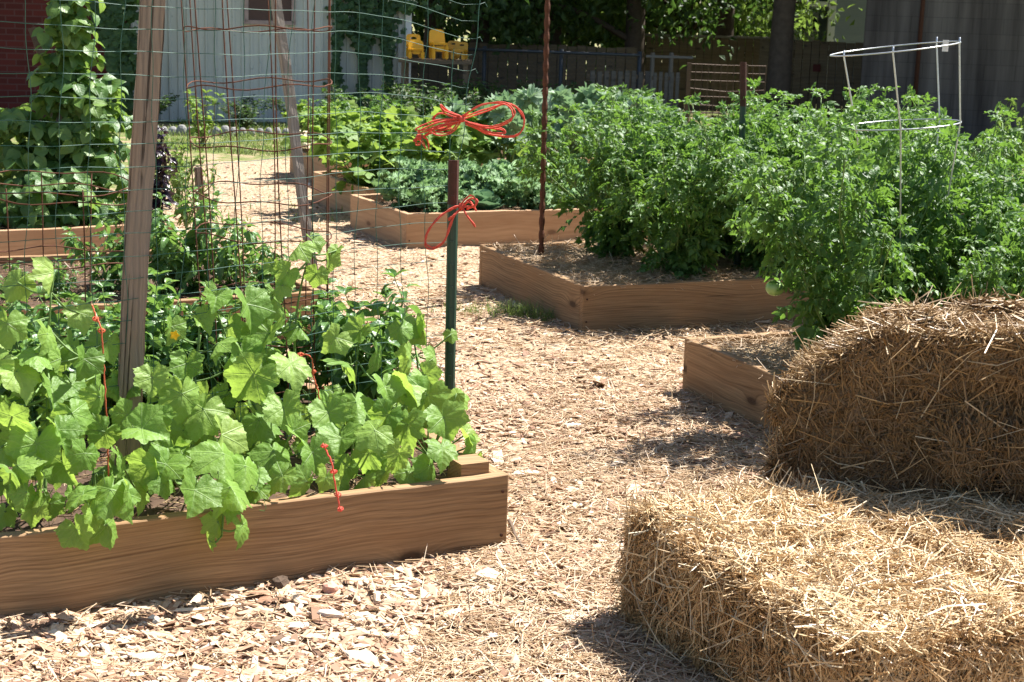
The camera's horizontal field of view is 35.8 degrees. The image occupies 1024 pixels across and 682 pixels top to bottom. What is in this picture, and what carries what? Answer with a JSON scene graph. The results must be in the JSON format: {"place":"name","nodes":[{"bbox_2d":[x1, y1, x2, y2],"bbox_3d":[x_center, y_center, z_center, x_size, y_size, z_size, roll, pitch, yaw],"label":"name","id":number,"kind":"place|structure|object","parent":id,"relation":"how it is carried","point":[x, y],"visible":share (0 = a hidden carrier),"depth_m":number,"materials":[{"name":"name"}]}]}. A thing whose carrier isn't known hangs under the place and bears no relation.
{"place":"outdoors","nodes":[
{"label":"outdoors","id":0,"kind":"place"},
{"bbox_2d":[0,159,816,681],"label":"path","id":1,"kind":"structure","parent":0,"point":[262,189],"depth_m":7.00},
{"bbox_2d":[271,0,320,289],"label":"wooden post","id":2,"kind":"object","parent":1,"relation":"on","point":[292,121],"visible":0.71,"depth_m":8.17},
{"bbox_2d":[0,158,802,681],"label":"wood chips","id":3,"kind":"object","parent":1,"relation":"on","point":[366,658],"visible":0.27,"depth_m":4.05,"materials":[{"name":"wood"}]},
{"bbox_2d":[0,200,813,681],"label":"loose straw","id":4,"kind":"object","parent":1,"relation":"on","point":[636,458],"visible":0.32,"depth_m":4.63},
{"bbox_2d":[444,160,458,441],"bbox_3d":[-0.194,-0.065,5.020,0.039,1.012,0.024,2,12,0],"label":"metal stake","id":5,"kind":"object","parent":1,"relation":"on","point":[451,261],"visible":0.77,"depth_m":4.99,"materials":[{"name":"green paint"}]},
{"bbox_2d":[474,294,544,320],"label":"grass tuft","id":6,"kind":"object","parent":1,"relation":"on","point":[509,308],"visible":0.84,"depth_m":8.02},
{"bbox_2d":[1,18,1023,199],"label":"ground","id":7,"kind":"structure","parent":0,"point":[222,156],"depth_m":17.21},
{"bbox_2d":[0,0,131,120],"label":"brick building","id":8,"kind":"structure","parent":7,"relation":"on","point":[12,35],"depth_m":19.40,"materials":[{"name":"red brick"}]},
{"bbox_2d":[0,202,172,255],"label":"raised bed","id":9,"kind":"object","parent":7,"relation":"on","point":[18,235],"visible":0.16,"depth_m":8.98,"materials":[{"name":"wood"}]},
{"bbox_2d":[0,103,81,227],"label":"bean plant","id":10,"kind":"object","parent":9,"relation":"on","point":[13,157],"visible":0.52,"depth_m":9.30,"materials":[{"name":"green plant"}]},
{"bbox_2d":[2,158,125,228],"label":"bean plant","id":11,"kind":"object","parent":9,"relation":"on","point":[35,179],"visible":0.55,"depth_m":9.20,"materials":[{"name":"green plant"}]},
{"bbox_2d":[13,0,117,223],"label":"bean plant","id":12,"kind":"object","parent":9,"relation":"on","point":[75,37],"visible":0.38,"depth_m":9.39,"materials":[{"name":"green plant"}]},
{"bbox_2d":[46,68,132,224],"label":"bean plant","id":13,"kind":"object","parent":9,"relation":"on","point":[105,114],"visible":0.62,"depth_m":9.42,"materials":[{"name":"green plant"}]},
{"bbox_2d":[129,126,179,221],"bbox_3d":[-2.130,-0.949,9.382,0.285,0.629,0.267,12,16,41],"label":"purple basil","id":14,"kind":"object","parent":9,"relation":"on","point":[163,179],"visible":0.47,"depth_m":9.36,"materials":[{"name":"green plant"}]},
{"bbox_2d":[158,150,220,228],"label":"leafy herb","id":15,"kind":"object","parent":9,"relation":"on","point":[178,197],"visible":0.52,"depth_m":9.61,"materials":[{"name":"green plant"}]},
{"bbox_2d":[87,0,139,121],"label":"ivy","id":16,"kind":"object","parent":7,"relation":"on","point":[111,16],"visible":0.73,"depth_m":19.24,"materials":[{"name":"green plant"}]},
{"bbox_2d":[0,247,318,339],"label":"raised bed","id":17,"kind":"object","parent":7,"relation":"on","point":[33,301],"visible":0.18,"depth_m":7.32,"materials":[{"name":"brown wood"}]},
{"bbox_2d":[60,208,157,291],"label":"pepper plant","id":18,"kind":"object","parent":17,"relation":"on","point":[112,273],"visible":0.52,"depth_m":7.31,"materials":[{"name":"green plant"}]},
{"bbox_2d":[118,215,210,294],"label":"pepper plant","id":19,"kind":"object","parent":17,"relation":"on","point":[164,263],"visible":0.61,"depth_m":7.18,"materials":[{"name":"green plant"}]},
{"bbox_2d":[150,187,261,294],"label":"pepper plant","id":20,"kind":"object","parent":17,"relation":"on","point":[220,260],"visible":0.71,"depth_m":7.25,"materials":[{"name":"green plant"}]},
{"bbox_2d":[197,220,271,286],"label":"pepper plant","id":21,"kind":"object","parent":17,"relation":"on","point":[226,276],"visible":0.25,"depth_m":7.49,"materials":[{"name":"green plant"}]},
{"bbox_2d":[225,240,287,290],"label":"pepper plant","id":22,"kind":"object","parent":17,"relation":"on","point":[267,278],"visible":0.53,"depth_m":7.27,"materials":[{"name":"green plant"}]},
{"bbox_2d":[182,88,225,145],"bbox_3d":[-3.334,-2.348,16.794,0.514,0.648,0.415,9,14,30],"label":"young tree","id":23,"kind":"object","parent":7,"relation":"on","point":[194,129],"visible":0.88,"depth_m":16.80,"materials":[{"name":"green plant"}]},
{"bbox_2d":[210,94,272,128],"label":"shrub","id":24,"kind":"object","parent":7,"relation":"on","point":[247,121],"visible":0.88,"depth_m":19.38,"materials":[{"name":"green plant"}]},
{"bbox_2d":[0,383,507,616],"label":"raised bed","id":25,"kind":"object","parent":7,"relation":"on","point":[161,548],"visible":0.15,"depth_m":4.21,"materials":[{"name":"brown wood"}]},
{"bbox_2d":[0,292,63,431],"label":"pepper plant","id":26,"kind":"object","parent":25,"relation":"on","point":[34,339],"visible":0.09,"depth_m":4.76,"materials":[{"name":"green plant"}]},
{"bbox_2d":[0,256,121,530],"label":"cucumber plant","id":27,"kind":"object","parent":25,"relation":"on","point":[74,401],"visible":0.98,"depth_m":4.02,"materials":[{"name":"green plant"}]},
{"bbox_2d":[0,170,127,404],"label":"tomato cage","id":28,"kind":"object","parent":25,"relation":"on","point":[42,204],"visible":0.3,"depth_m":4.87,"materials":[{"name":"metal"}]},
{"bbox_2d":[8,303,119,435],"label":"pepper plant","id":29,"kind":"object","parent":25,"relation":"on","point":[20,345],"visible":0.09,"depth_m":4.81,"materials":[{"name":"green plant"}]},
{"bbox_2d":[32,281,120,414],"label":"pepper plant","id":30,"kind":"object","parent":25,"relation":"on","point":[75,298],"visible":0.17,"depth_m":5.04,"materials":[{"name":"green plant"}]},
{"bbox_2d":[34,469,140,550],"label":"cucumber plant","id":31,"kind":"object","parent":25,"relation":"on","point":[106,499],"visible":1,"depth_m":3.88,"materials":[{"name":"green plant"}]},
{"bbox_2d":[78,307,185,427],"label":"pepper plant","id":32,"kind":"object","parent":25,"relation":"on","point":[114,327],"visible":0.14,"depth_m":4.89,"materials":[{"name":"green plant"}]},
{"bbox_2d":[114,0,164,465],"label":"wooden post","id":33,"kind":"object","parent":25,"relation":"on","point":[136,243],"visible":0.79,"depth_m":4.27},
{"bbox_2d":[0,0,486,505],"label":"wire trellis","id":34,"kind":"object","parent":33,"relation":"attached to","point":[187,143],"visible":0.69,"depth_m":4.41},
{"bbox_2d":[415,101,524,137],"bbox_3d":[-0.129,-0.682,4.887,0.338,0.123,0.090,2,12,0],"label":"twine bow","id":35,"kind":"object","parent":34,"relation":"attached to","point":[457,119],"visible":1,"depth_m":4.88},
{"bbox_2d":[89,397,197,515],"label":"cucumber plant","id":36,"kind":"object","parent":25,"relation":"on","point":[143,423],"visible":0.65,"depth_m":4.09,"materials":[{"name":"green plant"}]},
{"bbox_2d":[98,267,219,402],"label":"pepper plant","id":37,"kind":"object","parent":25,"relation":"on","point":[173,310],"visible":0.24,"depth_m":5.19,"materials":[{"name":"green plant"}]},
{"bbox_2d":[143,319,223,404],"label":"pepper plant","id":38,"kind":"object","parent":25,"relation":"on","point":[166,351],"visible":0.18,"depth_m":5.08,"materials":[{"name":"green plant"}]},
{"bbox_2d":[105,304,262,489],"bbox_3d":[-0.908,0.216,4.364,0.406,0.593,0.686,2,12,0],"label":"cucumber plant","id":39,"kind":"object","parent":25,"relation":"on","point":[193,412],"visible":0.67,"depth_m":4.26,"materials":[{"name":"green plant"}]},
{"bbox_2d":[144,280,239,391],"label":"pepper plant","id":40,"kind":"object","parent":25,"relation":"on","point":[193,306],"visible":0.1,"depth_m":5.22,"materials":[{"name":"green plant"}]},
{"bbox_2d":[180,439,265,550],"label":"cucumber plant","id":41,"kind":"object","parent":25,"relation":"on","point":[236,476],"visible":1,"depth_m":4.07,"materials":[{"name":"green plant"}]},
{"bbox_2d":[185,280,318,408],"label":"pepper plant","id":42,"kind":"object","parent":25,"relation":"on","point":[304,322],"visible":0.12,"depth_m":5.25,"materials":[{"name":"green plant"}]},
{"bbox_2d":[181,0,332,401],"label":"tomato cage","id":43,"kind":"object","parent":25,"relation":"on","point":[328,194],"visible":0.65,"depth_m":5.08,"materials":[{"name":"metal"}]},
{"bbox_2d":[170,280,344,503],"bbox_3d":[-0.731,0.182,4.473,0.484,0.701,0.695,2,12,0],"label":"cucumber plant","id":44,"kind":"object","parent":25,"relation":"on","point":[255,370],"visible":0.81,"depth_m":4.42,"materials":[{"name":"green plant"}]},
{"bbox_2d":[236,305,330,403],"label":"pepper plant","id":45,"kind":"object","parent":25,"relation":"on","point":[282,386],"visible":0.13,"depth_m":5.30,"materials":[{"name":"green plant"}]},
{"bbox_2d":[260,232,343,442],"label":"cucumber plant","id":46,"kind":"object","parent":25,"relation":"on","point":[287,278],"visible":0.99,"depth_m":4.58,"materials":[{"name":"green plant"}]},
{"bbox_2d":[288,315,406,496],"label":"cucumber plant","id":47,"kind":"object","parent":25,"relation":"on","point":[337,422],"visible":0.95,"depth_m":4.45,"materials":[{"name":"green plant"}]},
{"bbox_2d":[280,278,425,400],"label":"pepper plant","id":48,"kind":"object","parent":25,"relation":"on","point":[322,378],"visible":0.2,"depth_m":5.22,"materials":[{"name":"green plant"}]},
{"bbox_2d":[306,269,430,409],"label":"pepper plant","id":49,"kind":"object","parent":25,"relation":"on","point":[389,347],"visible":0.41,"depth_m":5.12,"materials":[{"name":"green plant"}]},
{"bbox_2d":[367,312,485,484],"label":"cucumber plant","id":50,"kind":"object","parent":25,"relation":"on","point":[430,409],"visible":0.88,"depth_m":4.62,"materials":[{"name":"green plant"}]},
{"bbox_2d":[130,0,411,122],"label":"metal shed","id":51,"kind":"structure","parent":7,"relation":"on","point":[255,44],"depth_m":20.41,"materials":[{"name":"white paint"}]},
{"bbox_2d":[244,0,295,24],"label":"window","id":52,"kind":"structure","parent":51,"relation":"in","point":[250,16],"depth_m":20.33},
{"bbox_2d":[323,0,441,109],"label":"ivy","id":53,"kind":"object","parent":51,"relation":"attached to","point":[391,9],"visible":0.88,"depth_m":20.70,"materials":[{"name":"green plant"}]},
{"bbox_2d":[313,171,375,214],"bbox_3d":[-0.212,-1.158,12.491,2.445,0.286,1.225,-4,13,-25],"label":"raised bed","id":54,"kind":"object","parent":7,"relation":"on","point":[342,200],"visible":0.05,"depth_m":12.07,"materials":[{"name":"wood"}]},
{"bbox_2d":[281,109,446,194],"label":"squash plant","id":55,"kind":"object","parent":54,"relation":"on","point":[370,157],"visible":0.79,"depth_m":11.65,"materials":[{"name":"green plant"}]},
{"bbox_2d":[324,104,452,172],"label":"squash plant","id":56,"kind":"object","parent":54,"relation":"on","point":[410,111],"visible":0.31,"depth_m":12.14,"materials":[{"name":"green plant"}]},
{"bbox_2d":[366,109,527,174],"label":"squash plant","id":57,"kind":"object","parent":54,"relation":"on","point":[480,157],"visible":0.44,"depth_m":11.83,"materials":[{"name":"green plant"}]},
{"bbox_2d":[444,83,581,167],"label":"zucchini plant","id":58,"kind":"object","parent":54,"relation":"on","point":[530,94],"visible":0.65,"depth_m":11.96,"materials":[{"name":"green plant"}]},
{"bbox_2d":[485,83,628,156],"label":"zucchini plant","id":59,"kind":"object","parent":54,"relation":"on","point":[558,95],"visible":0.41,"depth_m":12.23,"materials":[{"name":"green plant"}]},
{"bbox_2d":[398,57,471,96],"bbox_3d":[-0.995,-3.203,20.535,0.923,0.875,0.600,2,12,0],"label":"wooden table","id":60,"kind":"object","parent":7,"relation":"on","point":[466,63],"visible":0.47,"depth_m":20.20,"materials":[{"name":"brown wood"}]},
{"bbox_2d":[290,148,591,179],"bbox_3d":[-0.135,-1.605,14.655,3.603,0.283,1.225,-4,13,-25],"label":"raised bed","id":61,"kind":"object","parent":7,"relation":"on","point":[318,166],"visible":0.02,"depth_m":13.90,"materials":[{"name":"wood"}]},
{"bbox_2d":[298,96,382,161],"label":"garden plant","id":62,"kind":"object","parent":61,"relation":"on","point":[301,118],"visible":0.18,"depth_m":13.73,"materials":[{"name":"green plant"}]},
{"bbox_2d":[373,80,480,117],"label":"garden plant","id":63,"kind":"object","parent":61,"relation":"on","point":[428,106],"visible":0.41,"depth_m":14.02,"materials":[{"name":"green plant"}]},
{"bbox_2d":[414,0,570,81],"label":"tree","id":64,"kind":"object","parent":7,"relation":"on","point":[428,21],"visible":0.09,"depth_m":27.95,"materials":[{"name":"green plant"}]},
{"bbox_2d":[350,193,648,248],"bbox_3d":[0.201,-0.860,11.118,2.445,0.287,1.085,-4,13,-25],"label":"raised bed","id":65,"kind":"object","parent":7,"relation":"on","point":[504,224],"visible":0.19,"depth_m":10.43,"materials":[{"name":"wood"}]},
{"bbox_2d":[371,159,447,210],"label":"kale plant","id":66,"kind":"object","parent":65,"relation":"on","point":[409,175],"visible":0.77,"depth_m":10.55,"materials":[{"name":"green plant"}]},
{"bbox_2d":[405,177,475,212],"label":"kale plant","id":67,"kind":"object","parent":65,"relation":"on","point":[439,190],"visible":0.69,"depth_m":10.36,"materials":[{"name":"green plant"}]},
{"bbox_2d":[445,157,515,201],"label":"kale plant","id":68,"kind":"object","parent":65,"relation":"on","point":[477,178],"visible":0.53,"depth_m":10.74,"materials":[{"name":"green plant"}]},
{"bbox_2d":[488,175,564,209],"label":"kale plant","id":69,"kind":"object","parent":65,"relation":"on","point":[524,195],"visible":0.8,"depth_m":10.58,"materials":[{"name":"green plant"}]},
{"bbox_2d":[0,118,1023,225],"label":"grass","id":70,"kind":"structure","parent":7,"relation":"on","point":[255,144],"depth_m":17.49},
{"bbox_2d":[411,42,636,109],"bbox_3d":[-0.007,-4.007,24.140,3.830,1.039,0.120,1,12,-6],"label":"wooden fence","id":71,"kind":"object","parent":7,"relation":"on","point":[581,70],"visible":0.38,"depth_m":24.07,"materials":[{"name":"wood"}]},
{"bbox_2d":[411,46,641,111],"bbox_3d":[0.135,-3.550,22.058,3.313,1.043,0.082,4,12,10],"label":"chain link fence","id":72,"kind":"object","parent":7,"relation":"on","point":[560,52],"visible":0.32,"depth_m":21.92,"materials":[{"name":"metal"}]},
{"bbox_2d":[417,0,690,84],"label":"tree","id":73,"kind":"object","parent":7,"relation":"on","point":[652,28],"visible":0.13,"depth_m":30.20,"materials":[{"name":"green plant"}]},
{"bbox_2d":[411,0,745,80],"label":"woods","id":74,"kind":"object","parent":7,"relation":"on","point":[420,31],"visible":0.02,"depth_m":34.77,"materials":[{"name":"green plant"}]},
{"bbox_2d":[412,0,771,81],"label":"tree","id":75,"kind":"object","parent":7,"relation":"on","point":[492,9],"visible":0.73,"depth_m":23.08,"materials":[{"name":"green plant"}]},
{"bbox_2d":[415,0,797,95],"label":"tree","id":76,"kind":"object","parent":7,"relation":"on","point":[633,35],"visible":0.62,"depth_m":24.32,"materials":[{"name":"green plant"}]},
{"bbox_2d":[586,71,649,114],"bbox_3d":[1.401,-3.182,21.019,0.926,0.793,0.094,-4,13,-25],"label":"wooden pallet","id":77,"kind":"object","parent":7,"relation":"on","point":[613,76],"visible":0.37,"depth_m":20.93,"materials":[{"name":"brown wood"}]},
{"bbox_2d":[479,235,848,332],"bbox_3d":[1.214,-0.370,8.724,2.517,0.367,1.493,-3,13,-22],"label":"raised bed","id":78,"kind":"object","parent":7,"relation":"on","point":[572,284],"visible":0.27,"depth_m":7.96,"materials":[{"name":"brown wood"}]},
{"bbox_2d":[538,0,550,262],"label":"metal rod","id":79,"kind":"object","parent":78,"relation":"on","point":[545,81],"visible":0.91,"depth_m":8.43,"materials":[{"name":"metal"}]},
{"bbox_2d":[505,82,715,265],"bbox_3d":[0.497,-0.895,8.573,1.089,1.008,1.219,1,12,-4],"label":"tomato plant","id":80,"kind":"object","parent":78,"relation":"on","point":[602,233],"visible":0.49,"depth_m":8.50,"materials":[{"name":"green plant"}]},
{"bbox_2d":[585,100,783,281],"bbox_3d":[0.847,-0.734,8.123,0.961,0.979,1.074,2,12,0],"label":"tomato plant","id":81,"kind":"object","parent":78,"relation":"on","point":[682,241],"visible":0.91,"depth_m":7.91,"materials":[{"name":"green plant"}]},
{"bbox_2d":[629,76,828,259],"bbox_3d":[1.194,-0.917,8.819,1.145,1.102,1.239,1,12,-4],"label":"tomato plant","id":82,"kind":"object","parent":78,"relation":"on","point":[728,240],"visible":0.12,"depth_m":8.47,"materials":[{"name":"green plant"}]},
{"bbox_2d":[733,62,745,273],"bbox_3d":[1.189,-0.851,8.293,0.067,1.197,0.019,2,12,0],"label":"metal stake","id":83,"kind":"object","parent":78,"relation":"on","point":[742,119],"visible":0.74,"depth_m":8.21,"materials":[{"name":"green paint"}]},
{"bbox_2d":[665,100,866,276],"bbox_3d":[1.294,-0.762,8.182,1.028,0.951,1.150,-7,15,-36],"label":"tomato plant","id":84,"kind":"object","parent":78,"relation":"on","point":[756,259],"visible":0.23,"depth_m":8.14,"materials":[{"name":"green plant"}]},
{"bbox_2d":[712,82,885,163],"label":"tomato plant","id":85,"kind":"object","parent":78,"relation":"on","point":[809,106],"visible":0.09,"depth_m":8.75,"materials":[{"name":"green plant"}]},
{"bbox_2d":[751,99,956,269],"bbox_3d":[1.892,-0.789,8.512,1.043,1.003,1.129,-7,15,-37],"label":"tomato plant","id":86,"kind":"object","parent":78,"relation":"on","point":[862,126],"visible":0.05,"depth_m":8.55,"materials":[{"name":"green plant"}]},
{"bbox_2d":[785,83,966,148],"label":"tomato plant","id":87,"kind":"object","parent":78,"relation":"on","point":[866,91],"visible":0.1,"depth_m":9.12,"materials":[{"name":"green plant"}]},
{"bbox_2d":[834,89,1023,197],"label":"tomato plant","id":88,"kind":"object","parent":78,"relation":"on","point":[984,145],"visible":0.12,"depth_m":8.42,"materials":[{"name":"green plant"}]},
{"bbox_2d":[652,72,679,131],"bbox_3d":[2.026,-3.163,21.022,0.371,0.796,0.094,2,12,0],"label":"wooden pallet","id":89,"kind":"object","parent":7,"relation":"on","point":[671,78],"visible":0.5,"depth_m":20.93,"materials":[{"name":"brown wood"}]},
{"bbox_2d":[624,33,769,111],"bbox_3d":[3.126,-4.375,25.920,2.661,1.221,0.145,-1,12,-11],"label":"wooden fence","id":90,"kind":"object","parent":7,"relation":"on","point":[748,50],"visible":0.28,"depth_m":25.87,"materials":[{"name":"brown wood"}]},
{"bbox_2d":[566,0,862,86],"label":"tree","id":91,"kind":"object","parent":7,"relation":"on","point":[762,26],"visible":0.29,"depth_m":29.82,"materials":[{"name":"green plant"}]},
{"bbox_2d":[684,63,765,130],"bbox_3d":[2.453,-2.695,18.341,0.910,1.004,0.050,2,12,0],"label":"wire fence","id":92,"kind":"object","parent":7,"relation":"on","point":[688,79],"visible":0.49,"depth_m":18.27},
{"bbox_2d":[682,325,823,432],"bbox_3d":[2.060,0.142,6.415,2.518,0.358,1.307,-3,13,-22],"label":"raised bed","id":93,"kind":"object","parent":7,"relation":"on","point":[734,372],"visible":0.11,"depth_m":6.24,"materials":[{"name":"brown wood"}]},
{"bbox_2d":[709,105,1019,352],"bbox_3d":[1.218,-0.362,5.967,1.028,1.076,1.150,13,16,42],"label":"tomato plant","id":94,"kind":"object","parent":93,"relation":"on","point":[816,282],"visible":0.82,"depth_m":5.79,"materials":[{"name":"green plant"}]},
{"bbox_2d":[829,37,961,288],"bbox_3d":[1.435,-0.667,6.032,0.505,0.974,0.481,2,12,0],"label":"tomato cage","id":95,"kind":"object","parent":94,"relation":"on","point":[945,45],"visible":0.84,"depth_m":5.88,"materials":[{"name":"metal"}]},
{"bbox_2d":[795,117,1023,304],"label":"tomato plant","id":96,"kind":"object","parent":93,"relation":"on","point":[833,183],"visible":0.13,"depth_m":6.21,"materials":[{"name":"green plant"}]},
{"bbox_2d":[870,101,1023,306],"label":"tomato plant","id":97,"kind":"object","parent":93,"relation":"on","point":[1017,168],"visible":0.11,"depth_m":6.34,"materials":[{"name":"green plant"}]},
{"bbox_2d":[884,190,1023,307],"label":"tomato plant","id":98,"kind":"object","parent":93,"relation":"on","point":[992,274],"visible":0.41,"depth_m":5.73,"materials":[{"name":"green plant"}]},
{"bbox_2d":[948,172,1023,291],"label":"tomato plant","id":99,"kind":"object","parent":93,"relation":"on","point":[1015,258],"visible":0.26,"depth_m":5.97,"materials":[{"name":"green plant"}]},
{"bbox_2d":[765,0,795,123],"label":"tree","id":100,"kind":"object","parent":7,"relation":"on","point":[779,72],"visible":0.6,"depth_m":22.01,"materials":[{"name":"brown plant"}]},
{"bbox_2d":[743,0,866,96],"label":"house","id":101,"kind":"structure","parent":7,"relation":"on","point":[854,33],"depth_m":31.80,"materials":[{"name":"grey"}]},
{"bbox_2d":[756,40,862,120],"bbox_3d":[4.580,-3.973,24.211,1.813,1.219,0.120,10,14,35],"label":"wooden fence","id":102,"kind":"object","parent":7,"relation":"on","point":[811,52],"visible":0.43,"depth_m":24.05,"materials":[{"name":"brown wood"}]},
{"bbox_2d":[600,460,1023,681],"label":"straw bale","id":103,"kind":"object","parent":7,"relation":"on","point":[784,582],"visible":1,"depth_m":3.52},
{"bbox_2d":[746,429,1023,503],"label":"straw bale","id":104,"kind":"object","parent":7,"relation":"on","point":[771,463],"visible":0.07,"depth_m":4.45},
{"bbox_2d":[759,275,1023,505],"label":"straw bale","id":105,"kind":"object","parent":104,"relation":"on","point":[898,396],"visible":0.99,"depth_m":4.21},
{"bbox_2d":[797,461,1023,599],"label":"straw bale","id":106,"kind":"object","parent":7,"relation":"on","point":[988,531],"visible":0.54,"depth_m":3.98},
{"bbox_2d":[858,0,1023,140],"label":"block building","id":107,"kind":"structure","parent":7,"relation":"on","point":[990,33],"depth_m":21.11,"materials":[{"name":"grey concrete"}]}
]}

